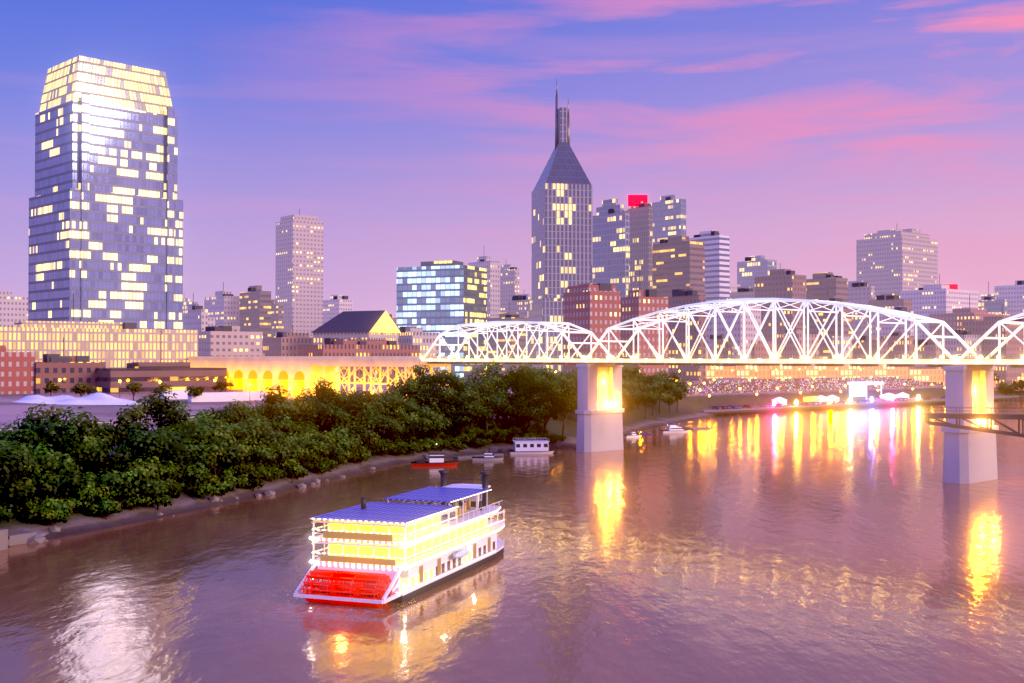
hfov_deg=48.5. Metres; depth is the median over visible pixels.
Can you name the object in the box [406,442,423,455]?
waterline shrub
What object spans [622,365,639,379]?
riverfront tree
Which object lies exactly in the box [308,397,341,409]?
bank tree
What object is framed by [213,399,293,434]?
big tree
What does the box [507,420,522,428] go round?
bank shrub
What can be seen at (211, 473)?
waterline shrub
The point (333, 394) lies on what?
big tree
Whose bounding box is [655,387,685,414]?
riverfront tree
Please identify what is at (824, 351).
building
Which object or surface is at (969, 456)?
bridge pier
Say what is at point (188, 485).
waterline shrub
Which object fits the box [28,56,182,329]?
pinnacle tower
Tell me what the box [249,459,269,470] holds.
waterline shrub
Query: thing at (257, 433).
big tree
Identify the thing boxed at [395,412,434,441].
tree
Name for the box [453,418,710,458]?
floating docks
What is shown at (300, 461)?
bank shrub
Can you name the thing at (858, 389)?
riverfront stage and tents
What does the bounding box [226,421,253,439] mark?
bank tree
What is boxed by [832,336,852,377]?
first ave warehouse
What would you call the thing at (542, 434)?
waterline shrub
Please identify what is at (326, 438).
bank tree
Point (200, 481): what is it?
waterline shrub
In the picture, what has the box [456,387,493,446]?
tree
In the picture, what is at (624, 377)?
riverfront tree
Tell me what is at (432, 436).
bank shrub
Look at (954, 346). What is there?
first ave warehouse
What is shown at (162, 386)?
street tree
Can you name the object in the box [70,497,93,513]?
waterline shrub
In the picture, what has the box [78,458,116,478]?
bank shrub
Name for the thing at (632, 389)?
riverfront tree
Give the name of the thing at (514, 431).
bank shrub
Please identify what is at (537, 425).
bank shrub
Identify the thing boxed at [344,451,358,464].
waterline shrub
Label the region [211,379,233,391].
street tree
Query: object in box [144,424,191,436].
bank tree
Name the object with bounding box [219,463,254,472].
bank shrub
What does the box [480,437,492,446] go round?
waterline shrub
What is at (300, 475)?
waterline shrub
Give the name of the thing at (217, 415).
bank tree
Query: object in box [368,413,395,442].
bank tree
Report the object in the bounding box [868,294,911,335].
building
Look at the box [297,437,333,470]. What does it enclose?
bank tree
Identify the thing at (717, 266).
white ribbon office
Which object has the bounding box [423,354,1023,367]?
bridge deck
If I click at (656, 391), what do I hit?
riverfront tree
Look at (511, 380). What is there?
tree
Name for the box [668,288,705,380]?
brown block
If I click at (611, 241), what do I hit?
blue glass tower
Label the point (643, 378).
riverfront tree
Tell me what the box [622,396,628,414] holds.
riverfront tree
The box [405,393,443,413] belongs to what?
tree
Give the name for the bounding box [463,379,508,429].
tree
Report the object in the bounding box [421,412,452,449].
tree
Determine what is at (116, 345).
building
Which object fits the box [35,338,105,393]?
building
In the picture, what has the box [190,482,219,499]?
waterline shrub
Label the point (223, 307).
office building
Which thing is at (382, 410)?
big tree
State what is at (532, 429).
bank shrub
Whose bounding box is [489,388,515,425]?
tree
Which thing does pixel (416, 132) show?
sky
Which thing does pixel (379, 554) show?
showboat hull and decks
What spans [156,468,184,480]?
bank shrub
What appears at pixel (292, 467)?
bank shrub
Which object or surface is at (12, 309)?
block
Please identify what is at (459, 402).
tree
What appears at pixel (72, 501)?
waterline shrub
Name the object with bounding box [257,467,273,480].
waterline shrub
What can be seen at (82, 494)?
bank shrub
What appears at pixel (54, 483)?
bank tree
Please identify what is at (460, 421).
tree
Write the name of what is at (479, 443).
waterline shrub
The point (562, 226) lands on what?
skyscraper
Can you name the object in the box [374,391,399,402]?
tree
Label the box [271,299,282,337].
building
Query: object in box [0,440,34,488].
big tree
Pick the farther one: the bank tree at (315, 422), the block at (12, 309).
the block at (12, 309)
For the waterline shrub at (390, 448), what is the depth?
256.53 m
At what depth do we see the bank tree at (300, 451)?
216.08 m
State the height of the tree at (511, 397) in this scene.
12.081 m
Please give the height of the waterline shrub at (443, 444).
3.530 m
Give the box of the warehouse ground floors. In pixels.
[706,364,1023,389]
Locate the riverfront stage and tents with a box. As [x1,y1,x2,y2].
[772,381,908,404]
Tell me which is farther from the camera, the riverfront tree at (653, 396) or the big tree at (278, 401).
the riverfront tree at (653, 396)
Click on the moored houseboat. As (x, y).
(535, 446)
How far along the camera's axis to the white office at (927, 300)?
786.17 m
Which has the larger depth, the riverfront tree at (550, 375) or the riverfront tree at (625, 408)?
the riverfront tree at (625, 408)
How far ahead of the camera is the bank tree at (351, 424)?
249.55 m
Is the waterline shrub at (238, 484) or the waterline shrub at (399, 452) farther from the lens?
the waterline shrub at (399, 452)
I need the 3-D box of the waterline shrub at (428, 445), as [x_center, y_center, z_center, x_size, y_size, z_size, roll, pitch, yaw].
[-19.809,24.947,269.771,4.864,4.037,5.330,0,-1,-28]
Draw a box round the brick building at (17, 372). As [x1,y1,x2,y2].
[0,345,34,393]
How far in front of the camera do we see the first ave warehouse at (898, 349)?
664.05 m
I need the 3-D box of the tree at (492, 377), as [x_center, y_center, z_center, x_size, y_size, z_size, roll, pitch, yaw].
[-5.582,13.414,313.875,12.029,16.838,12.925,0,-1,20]
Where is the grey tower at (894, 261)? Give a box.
[856,229,937,299]
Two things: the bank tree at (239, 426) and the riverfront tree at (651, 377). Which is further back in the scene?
the riverfront tree at (651, 377)
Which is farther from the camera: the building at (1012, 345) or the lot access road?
the building at (1012, 345)
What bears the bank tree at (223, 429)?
on the ground
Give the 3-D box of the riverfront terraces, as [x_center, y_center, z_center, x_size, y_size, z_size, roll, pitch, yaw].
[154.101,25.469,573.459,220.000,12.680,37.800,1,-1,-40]
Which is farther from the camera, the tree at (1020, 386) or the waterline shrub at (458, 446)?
the tree at (1020, 386)
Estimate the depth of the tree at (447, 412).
285.91 m
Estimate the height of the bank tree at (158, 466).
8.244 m
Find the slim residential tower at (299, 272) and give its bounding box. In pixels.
[275,209,322,337]
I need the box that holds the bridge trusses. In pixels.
[421,298,1023,364]
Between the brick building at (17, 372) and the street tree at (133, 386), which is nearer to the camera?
the street tree at (133, 386)
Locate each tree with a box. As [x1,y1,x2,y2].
[0,402,99,466]
[0,432,10,447]
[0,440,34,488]
[0,466,36,521]
[8,442,78,484]
[25,464,95,498]
[42,380,61,395]
[57,432,110,463]
[59,438,132,478]
[72,382,97,396]
[78,421,125,453]
[80,466,148,493]
[109,415,151,446]
[109,462,165,500]
[112,448,180,481]
[113,426,195,466]
[116,387,191,432]
[126,380,143,400]
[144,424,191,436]
[150,419,236,468]
[151,417,210,432]
[154,382,172,392]
[163,454,216,486]
[180,411,226,430]
[184,385,203,396]
[193,417,246,438]
[193,442,250,485]
[196,407,240,427]
[205,434,245,469]
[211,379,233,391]
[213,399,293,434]
[221,438,275,465]
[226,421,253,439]
[227,415,297,461]
[245,403,286,427]
[247,384,315,424]
[250,421,273,431]
[255,437,305,466]
[272,420,303,439]
[280,416,319,433]
[282,433,314,459]
[287,388,313,405]
[293,377,353,407]
[296,398,350,434]
[297,411,325,430]
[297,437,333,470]
[298,424,320,440]
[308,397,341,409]
[310,428,362,464]
[310,431,341,458]
[319,410,357,431]
[319,420,365,437]
[339,397,381,427]
[340,402,378,416]
[346,390,386,408]
[347,424,386,460]
[350,416,374,433]
[352,391,403,417]
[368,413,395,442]
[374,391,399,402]
[374,418,408,453]
[382,375,431,398]
[387,402,408,421]
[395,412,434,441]
[396,396,418,415]
[398,402,433,423]
[404,362,443,387]
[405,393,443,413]
[415,408,451,425]
[418,368,466,399]
[420,382,461,431]
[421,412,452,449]
[429,402,456,419]
[444,392,474,410]
[448,380,487,426]
[448,408,476,434]
[449,376,487,395]
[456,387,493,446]
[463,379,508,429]
[467,360,510,390]
[469,377,501,392]
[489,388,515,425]
[493,384,526,426]
[497,396,553,430]
[499,365,547,392]
[507,364,533,383]
[510,379,546,426]
[518,364,551,381]
[519,375,562,423]
[520,390,568,433]
[526,366,565,395]
[549,380,576,435]
[556,370,576,380]
[561,376,576,416]
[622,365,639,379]
[622,371,629,379]
[622,379,640,400]
[622,380,648,416]
[622,387,652,418]
[622,389,628,405]
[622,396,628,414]
[626,365,649,400]
[626,379,643,410]
[634,374,651,406]
[634,384,657,418]
[645,373,670,405]
[647,380,668,415]
[649,374,676,413]
[655,370,680,382]
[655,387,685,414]
[664,377,689,412]
[996,381,1016,395]
[1012,380,1023,397]
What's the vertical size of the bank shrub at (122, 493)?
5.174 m
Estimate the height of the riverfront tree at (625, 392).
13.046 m
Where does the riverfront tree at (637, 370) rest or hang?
on the ground
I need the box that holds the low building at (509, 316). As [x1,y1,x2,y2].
[487,312,526,375]
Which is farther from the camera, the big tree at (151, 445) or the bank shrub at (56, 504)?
the big tree at (151, 445)
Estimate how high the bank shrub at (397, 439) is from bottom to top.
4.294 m
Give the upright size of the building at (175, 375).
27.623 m
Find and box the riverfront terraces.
[680,377,934,393]
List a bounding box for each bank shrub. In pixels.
[0,502,15,522]
[25,485,65,505]
[27,497,74,524]
[65,479,110,513]
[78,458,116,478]
[105,480,142,504]
[140,477,175,506]
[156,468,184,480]
[206,470,247,492]
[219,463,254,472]
[232,462,265,488]
[279,455,306,474]
[279,459,303,483]
[299,450,322,470]
[324,448,352,468]
[351,444,370,462]
[384,435,402,441]
[390,439,418,454]
[400,434,417,442]
[420,432,445,438]
[444,427,466,436]
[454,434,471,443]
[464,427,493,446]
[484,421,504,430]
[484,426,510,443]
[504,426,521,436]
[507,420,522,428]
[522,425,542,433]
[523,432,541,439]
[526,422,546,432]
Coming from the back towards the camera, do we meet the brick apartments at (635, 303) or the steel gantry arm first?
the brick apartments at (635, 303)
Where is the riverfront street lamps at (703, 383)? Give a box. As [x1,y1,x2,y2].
[59,368,944,408]
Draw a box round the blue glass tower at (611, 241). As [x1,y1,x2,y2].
[593,199,629,297]
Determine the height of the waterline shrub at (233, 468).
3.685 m
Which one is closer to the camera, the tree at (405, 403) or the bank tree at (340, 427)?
the bank tree at (340, 427)
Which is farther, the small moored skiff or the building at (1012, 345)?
the building at (1012, 345)
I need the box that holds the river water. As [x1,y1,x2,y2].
[0,398,1023,682]
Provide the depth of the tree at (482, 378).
306.95 m
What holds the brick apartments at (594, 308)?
on the ground
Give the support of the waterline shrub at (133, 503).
on the ground
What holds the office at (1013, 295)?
on the ground
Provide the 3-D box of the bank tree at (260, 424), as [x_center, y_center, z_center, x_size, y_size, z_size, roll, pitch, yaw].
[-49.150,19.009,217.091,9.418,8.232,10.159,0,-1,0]
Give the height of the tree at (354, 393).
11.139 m
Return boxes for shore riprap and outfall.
[0,445,558,550]
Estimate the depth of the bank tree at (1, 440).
163.51 m
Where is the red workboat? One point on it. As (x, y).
(436, 459)
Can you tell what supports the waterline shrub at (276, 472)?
on the ground
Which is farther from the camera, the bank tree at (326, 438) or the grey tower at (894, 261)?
the grey tower at (894, 261)
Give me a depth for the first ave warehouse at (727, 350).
630.91 m
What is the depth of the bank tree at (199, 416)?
210.06 m
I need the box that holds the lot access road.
[0,413,214,430]
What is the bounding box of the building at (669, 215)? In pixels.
[650,195,685,243]
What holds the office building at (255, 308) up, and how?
on the ground
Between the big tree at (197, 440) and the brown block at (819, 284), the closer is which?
the big tree at (197, 440)
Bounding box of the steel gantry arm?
[923,407,1023,436]
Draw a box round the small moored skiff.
[623,429,639,437]
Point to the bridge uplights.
(868, 357)
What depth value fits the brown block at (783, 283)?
692.66 m
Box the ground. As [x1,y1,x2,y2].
[0,377,1023,546]
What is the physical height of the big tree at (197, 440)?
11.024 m
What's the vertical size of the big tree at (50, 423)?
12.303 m
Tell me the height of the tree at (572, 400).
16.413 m
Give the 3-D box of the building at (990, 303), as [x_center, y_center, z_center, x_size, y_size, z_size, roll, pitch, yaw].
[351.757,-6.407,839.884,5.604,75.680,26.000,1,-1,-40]
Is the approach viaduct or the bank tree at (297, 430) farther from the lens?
the approach viaduct
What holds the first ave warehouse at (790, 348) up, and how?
on the ground
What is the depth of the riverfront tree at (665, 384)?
419.52 m
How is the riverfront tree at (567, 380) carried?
on the ground
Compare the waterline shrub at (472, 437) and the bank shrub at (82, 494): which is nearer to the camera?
the bank shrub at (82, 494)
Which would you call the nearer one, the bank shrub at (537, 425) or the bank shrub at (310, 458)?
the bank shrub at (310, 458)
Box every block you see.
[0,291,27,326]
[183,293,207,331]
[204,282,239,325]
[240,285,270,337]
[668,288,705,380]
[730,284,740,292]
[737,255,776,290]
[755,269,805,340]
[806,272,847,302]
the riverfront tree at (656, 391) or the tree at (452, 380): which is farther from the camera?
the riverfront tree at (656, 391)
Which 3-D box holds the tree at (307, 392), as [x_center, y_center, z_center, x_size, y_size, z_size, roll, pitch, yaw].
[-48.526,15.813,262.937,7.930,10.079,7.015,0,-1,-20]
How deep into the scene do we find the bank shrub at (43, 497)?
158.89 m
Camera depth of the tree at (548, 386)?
312.23 m
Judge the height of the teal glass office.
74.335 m
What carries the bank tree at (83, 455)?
on the ground
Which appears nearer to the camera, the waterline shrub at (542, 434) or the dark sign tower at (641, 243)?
the waterline shrub at (542, 434)
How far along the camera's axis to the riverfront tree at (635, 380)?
406.55 m
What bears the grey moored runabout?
on the river water
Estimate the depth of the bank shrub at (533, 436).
295.40 m
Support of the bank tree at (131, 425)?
on the ground
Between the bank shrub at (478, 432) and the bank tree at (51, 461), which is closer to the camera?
the bank tree at (51, 461)
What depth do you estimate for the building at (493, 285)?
790.81 m
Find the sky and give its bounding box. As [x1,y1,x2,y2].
[0,0,1023,317]
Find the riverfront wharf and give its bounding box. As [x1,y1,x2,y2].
[697,395,1018,414]
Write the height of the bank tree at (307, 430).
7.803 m
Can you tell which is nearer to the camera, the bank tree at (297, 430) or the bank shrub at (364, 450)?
the bank tree at (297, 430)
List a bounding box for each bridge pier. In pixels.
[575,364,623,451]
[941,366,998,483]
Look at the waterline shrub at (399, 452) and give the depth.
260.43 m
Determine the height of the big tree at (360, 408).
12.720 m
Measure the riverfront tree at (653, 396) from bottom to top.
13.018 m
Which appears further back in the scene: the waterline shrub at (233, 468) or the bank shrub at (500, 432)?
the bank shrub at (500, 432)
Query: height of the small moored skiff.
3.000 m
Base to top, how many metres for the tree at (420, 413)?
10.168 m
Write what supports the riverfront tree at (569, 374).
on the ground
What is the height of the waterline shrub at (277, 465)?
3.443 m
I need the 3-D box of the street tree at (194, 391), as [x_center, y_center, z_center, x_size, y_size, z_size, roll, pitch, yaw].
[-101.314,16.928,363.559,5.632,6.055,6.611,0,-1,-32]
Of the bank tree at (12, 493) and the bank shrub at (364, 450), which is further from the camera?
the bank shrub at (364, 450)
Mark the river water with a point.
(844, 546)
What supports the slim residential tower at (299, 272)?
on the ground
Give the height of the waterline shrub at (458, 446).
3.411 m
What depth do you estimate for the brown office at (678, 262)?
683.20 m
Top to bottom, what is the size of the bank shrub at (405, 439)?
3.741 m
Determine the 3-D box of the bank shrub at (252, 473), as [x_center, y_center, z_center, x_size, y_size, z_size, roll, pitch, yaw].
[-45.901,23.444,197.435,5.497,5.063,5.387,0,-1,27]
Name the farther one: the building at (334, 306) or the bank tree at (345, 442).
the building at (334, 306)
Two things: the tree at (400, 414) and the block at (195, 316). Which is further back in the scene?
the block at (195, 316)
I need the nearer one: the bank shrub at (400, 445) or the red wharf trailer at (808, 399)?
the bank shrub at (400, 445)
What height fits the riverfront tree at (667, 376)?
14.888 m
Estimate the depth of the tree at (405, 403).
280.79 m
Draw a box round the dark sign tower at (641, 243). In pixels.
[624,195,652,289]
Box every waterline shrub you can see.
[1,497,41,516]
[21,505,69,525]
[47,497,81,509]
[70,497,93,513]
[86,495,122,519]
[121,492,151,510]
[144,479,182,499]
[151,493,173,510]
[175,478,191,492]
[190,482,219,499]
[193,473,208,485]
[194,469,229,479]
[211,480,235,496]
[220,463,249,475]
[230,480,248,490]
[246,477,263,491]
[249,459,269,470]
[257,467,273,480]
[262,462,279,469]
[265,465,287,481]
[288,468,307,479]
[299,460,314,476]
[312,460,337,474]
[315,457,337,467]
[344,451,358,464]
[350,451,371,464]
[376,443,397,457]
[378,437,391,443]
[391,447,407,456]
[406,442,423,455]
[417,438,438,452]
[434,439,449,451]
[438,435,458,447]
[450,441,466,452]
[455,433,475,443]
[472,438,488,449]
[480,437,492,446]
[489,434,505,442]
[506,434,523,442]
[536,432,549,439]
[543,434,566,444]
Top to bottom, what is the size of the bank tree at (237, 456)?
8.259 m
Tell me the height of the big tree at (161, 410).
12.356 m
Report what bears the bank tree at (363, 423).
on the ground
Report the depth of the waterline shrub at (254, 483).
196.37 m
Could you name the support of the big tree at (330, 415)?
on the ground
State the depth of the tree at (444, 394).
287.76 m
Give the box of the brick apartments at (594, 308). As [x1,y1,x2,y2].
[563,265,619,372]
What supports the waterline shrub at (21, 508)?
on the ground
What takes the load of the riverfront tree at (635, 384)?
on the ground
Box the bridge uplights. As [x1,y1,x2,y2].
[420,355,1023,360]
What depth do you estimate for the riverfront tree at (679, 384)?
439.74 m
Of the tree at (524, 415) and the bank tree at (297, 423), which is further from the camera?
the tree at (524, 415)
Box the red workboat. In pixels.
[411,444,458,465]
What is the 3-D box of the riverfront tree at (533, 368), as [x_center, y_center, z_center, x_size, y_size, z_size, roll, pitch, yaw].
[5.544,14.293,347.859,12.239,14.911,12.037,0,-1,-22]
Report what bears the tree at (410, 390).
on the ground
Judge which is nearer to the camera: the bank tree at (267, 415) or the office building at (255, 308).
the bank tree at (267, 415)
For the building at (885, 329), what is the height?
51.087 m
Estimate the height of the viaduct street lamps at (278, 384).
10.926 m
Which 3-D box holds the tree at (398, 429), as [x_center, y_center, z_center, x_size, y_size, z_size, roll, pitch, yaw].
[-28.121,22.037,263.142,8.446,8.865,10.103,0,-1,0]
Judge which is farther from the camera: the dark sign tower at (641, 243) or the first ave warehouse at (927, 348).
the dark sign tower at (641, 243)
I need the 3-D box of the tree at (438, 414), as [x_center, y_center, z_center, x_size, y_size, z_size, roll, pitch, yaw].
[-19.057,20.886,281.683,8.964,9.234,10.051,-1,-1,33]
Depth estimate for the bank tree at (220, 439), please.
198.49 m
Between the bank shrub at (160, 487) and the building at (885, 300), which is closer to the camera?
the bank shrub at (160, 487)
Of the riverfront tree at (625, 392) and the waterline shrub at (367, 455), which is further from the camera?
the riverfront tree at (625, 392)
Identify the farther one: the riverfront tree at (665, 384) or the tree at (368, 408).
the riverfront tree at (665, 384)
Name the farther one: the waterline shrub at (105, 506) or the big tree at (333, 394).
the big tree at (333, 394)
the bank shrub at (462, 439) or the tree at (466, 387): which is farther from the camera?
the tree at (466, 387)
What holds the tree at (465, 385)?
on the ground
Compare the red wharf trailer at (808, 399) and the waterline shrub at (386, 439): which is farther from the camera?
the red wharf trailer at (808, 399)
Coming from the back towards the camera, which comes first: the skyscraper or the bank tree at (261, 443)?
the skyscraper
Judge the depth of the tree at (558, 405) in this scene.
302.02 m
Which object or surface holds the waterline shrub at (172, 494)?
on the ground
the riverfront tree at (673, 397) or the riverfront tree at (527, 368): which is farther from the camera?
the riverfront tree at (673, 397)
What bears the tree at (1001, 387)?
on the ground
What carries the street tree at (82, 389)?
on the ground
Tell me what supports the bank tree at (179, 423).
on the ground
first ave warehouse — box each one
[710,334,732,365]
[752,336,774,378]
[774,312,818,365]
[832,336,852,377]
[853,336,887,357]
[880,331,913,373]
[914,339,940,384]
[934,330,981,382]
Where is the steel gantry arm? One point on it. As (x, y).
(1018, 416)
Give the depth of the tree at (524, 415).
297.99 m
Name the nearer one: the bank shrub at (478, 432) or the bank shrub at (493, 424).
the bank shrub at (478, 432)
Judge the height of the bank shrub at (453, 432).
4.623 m
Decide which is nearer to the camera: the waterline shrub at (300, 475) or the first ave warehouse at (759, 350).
the waterline shrub at (300, 475)
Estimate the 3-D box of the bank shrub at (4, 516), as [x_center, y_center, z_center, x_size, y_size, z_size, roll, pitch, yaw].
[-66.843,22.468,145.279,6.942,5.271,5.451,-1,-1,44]
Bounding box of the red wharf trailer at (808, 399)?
[798,396,817,402]
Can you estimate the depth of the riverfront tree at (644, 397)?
373.37 m
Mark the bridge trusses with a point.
(731, 303)
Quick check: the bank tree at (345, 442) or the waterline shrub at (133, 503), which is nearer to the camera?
the waterline shrub at (133, 503)
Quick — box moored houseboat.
[508,438,554,453]
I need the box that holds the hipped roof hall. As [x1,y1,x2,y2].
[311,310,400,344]
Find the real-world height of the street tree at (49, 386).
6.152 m
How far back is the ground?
313.71 m
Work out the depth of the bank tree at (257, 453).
199.76 m
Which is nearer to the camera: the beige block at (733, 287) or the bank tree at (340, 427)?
the bank tree at (340, 427)
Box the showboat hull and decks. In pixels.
[293,470,504,611]
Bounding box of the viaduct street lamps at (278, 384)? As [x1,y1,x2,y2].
[230,374,373,394]
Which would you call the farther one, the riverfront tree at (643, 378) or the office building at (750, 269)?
the office building at (750, 269)
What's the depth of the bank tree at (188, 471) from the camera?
184.43 m
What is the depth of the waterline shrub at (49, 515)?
152.51 m
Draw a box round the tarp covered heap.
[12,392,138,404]
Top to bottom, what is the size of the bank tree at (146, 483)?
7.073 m
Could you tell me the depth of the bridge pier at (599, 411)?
290.39 m
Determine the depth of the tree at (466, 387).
297.58 m
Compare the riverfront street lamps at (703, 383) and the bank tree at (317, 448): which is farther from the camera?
the riverfront street lamps at (703, 383)
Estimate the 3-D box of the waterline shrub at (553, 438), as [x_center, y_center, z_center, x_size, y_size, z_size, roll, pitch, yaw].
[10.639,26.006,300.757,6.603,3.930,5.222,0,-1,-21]
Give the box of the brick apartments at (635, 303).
[620,289,668,391]
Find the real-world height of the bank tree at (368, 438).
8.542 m
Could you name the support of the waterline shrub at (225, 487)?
on the ground
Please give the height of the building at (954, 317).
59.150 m
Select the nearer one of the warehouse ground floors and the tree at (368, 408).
the tree at (368, 408)
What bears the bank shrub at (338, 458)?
on the ground
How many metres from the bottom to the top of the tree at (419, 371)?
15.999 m
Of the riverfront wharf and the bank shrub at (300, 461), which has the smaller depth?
the bank shrub at (300, 461)
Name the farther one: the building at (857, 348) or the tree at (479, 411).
the building at (857, 348)
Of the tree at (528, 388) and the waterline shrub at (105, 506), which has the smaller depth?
the waterline shrub at (105, 506)
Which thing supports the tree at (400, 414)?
on the ground
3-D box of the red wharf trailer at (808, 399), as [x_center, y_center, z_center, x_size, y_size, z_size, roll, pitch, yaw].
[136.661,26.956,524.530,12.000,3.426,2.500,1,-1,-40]
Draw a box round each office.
[397,261,486,378]
[653,235,704,296]
[689,230,729,303]
[901,274,977,339]
[994,280,1023,316]
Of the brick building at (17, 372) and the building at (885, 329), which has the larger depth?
the building at (885, 329)
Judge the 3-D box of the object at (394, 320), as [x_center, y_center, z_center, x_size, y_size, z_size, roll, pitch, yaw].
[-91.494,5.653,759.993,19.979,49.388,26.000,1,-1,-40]
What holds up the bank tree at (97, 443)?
on the ground
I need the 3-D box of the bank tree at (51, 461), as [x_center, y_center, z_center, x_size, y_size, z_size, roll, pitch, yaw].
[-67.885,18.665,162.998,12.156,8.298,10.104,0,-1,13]
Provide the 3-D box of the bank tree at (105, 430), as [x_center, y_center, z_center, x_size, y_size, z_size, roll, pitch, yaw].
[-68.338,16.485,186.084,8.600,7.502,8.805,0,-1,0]
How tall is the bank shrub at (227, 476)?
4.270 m
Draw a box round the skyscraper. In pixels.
[527,82,592,373]
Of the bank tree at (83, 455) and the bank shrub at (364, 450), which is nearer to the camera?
the bank tree at (83, 455)
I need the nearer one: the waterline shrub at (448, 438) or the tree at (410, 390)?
the waterline shrub at (448, 438)
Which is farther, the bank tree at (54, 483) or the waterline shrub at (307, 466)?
the waterline shrub at (307, 466)
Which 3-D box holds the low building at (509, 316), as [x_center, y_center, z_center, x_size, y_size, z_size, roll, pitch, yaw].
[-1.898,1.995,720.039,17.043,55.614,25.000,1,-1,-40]
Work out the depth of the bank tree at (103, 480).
166.34 m
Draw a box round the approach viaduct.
[188,356,451,399]
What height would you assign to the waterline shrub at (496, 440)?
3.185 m
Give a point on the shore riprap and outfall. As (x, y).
(25, 536)
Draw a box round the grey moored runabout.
[472,453,503,460]
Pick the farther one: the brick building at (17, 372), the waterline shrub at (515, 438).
the brick building at (17, 372)
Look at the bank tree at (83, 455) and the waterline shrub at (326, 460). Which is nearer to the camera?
the bank tree at (83, 455)
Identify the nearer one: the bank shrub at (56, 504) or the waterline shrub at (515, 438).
the bank shrub at (56, 504)

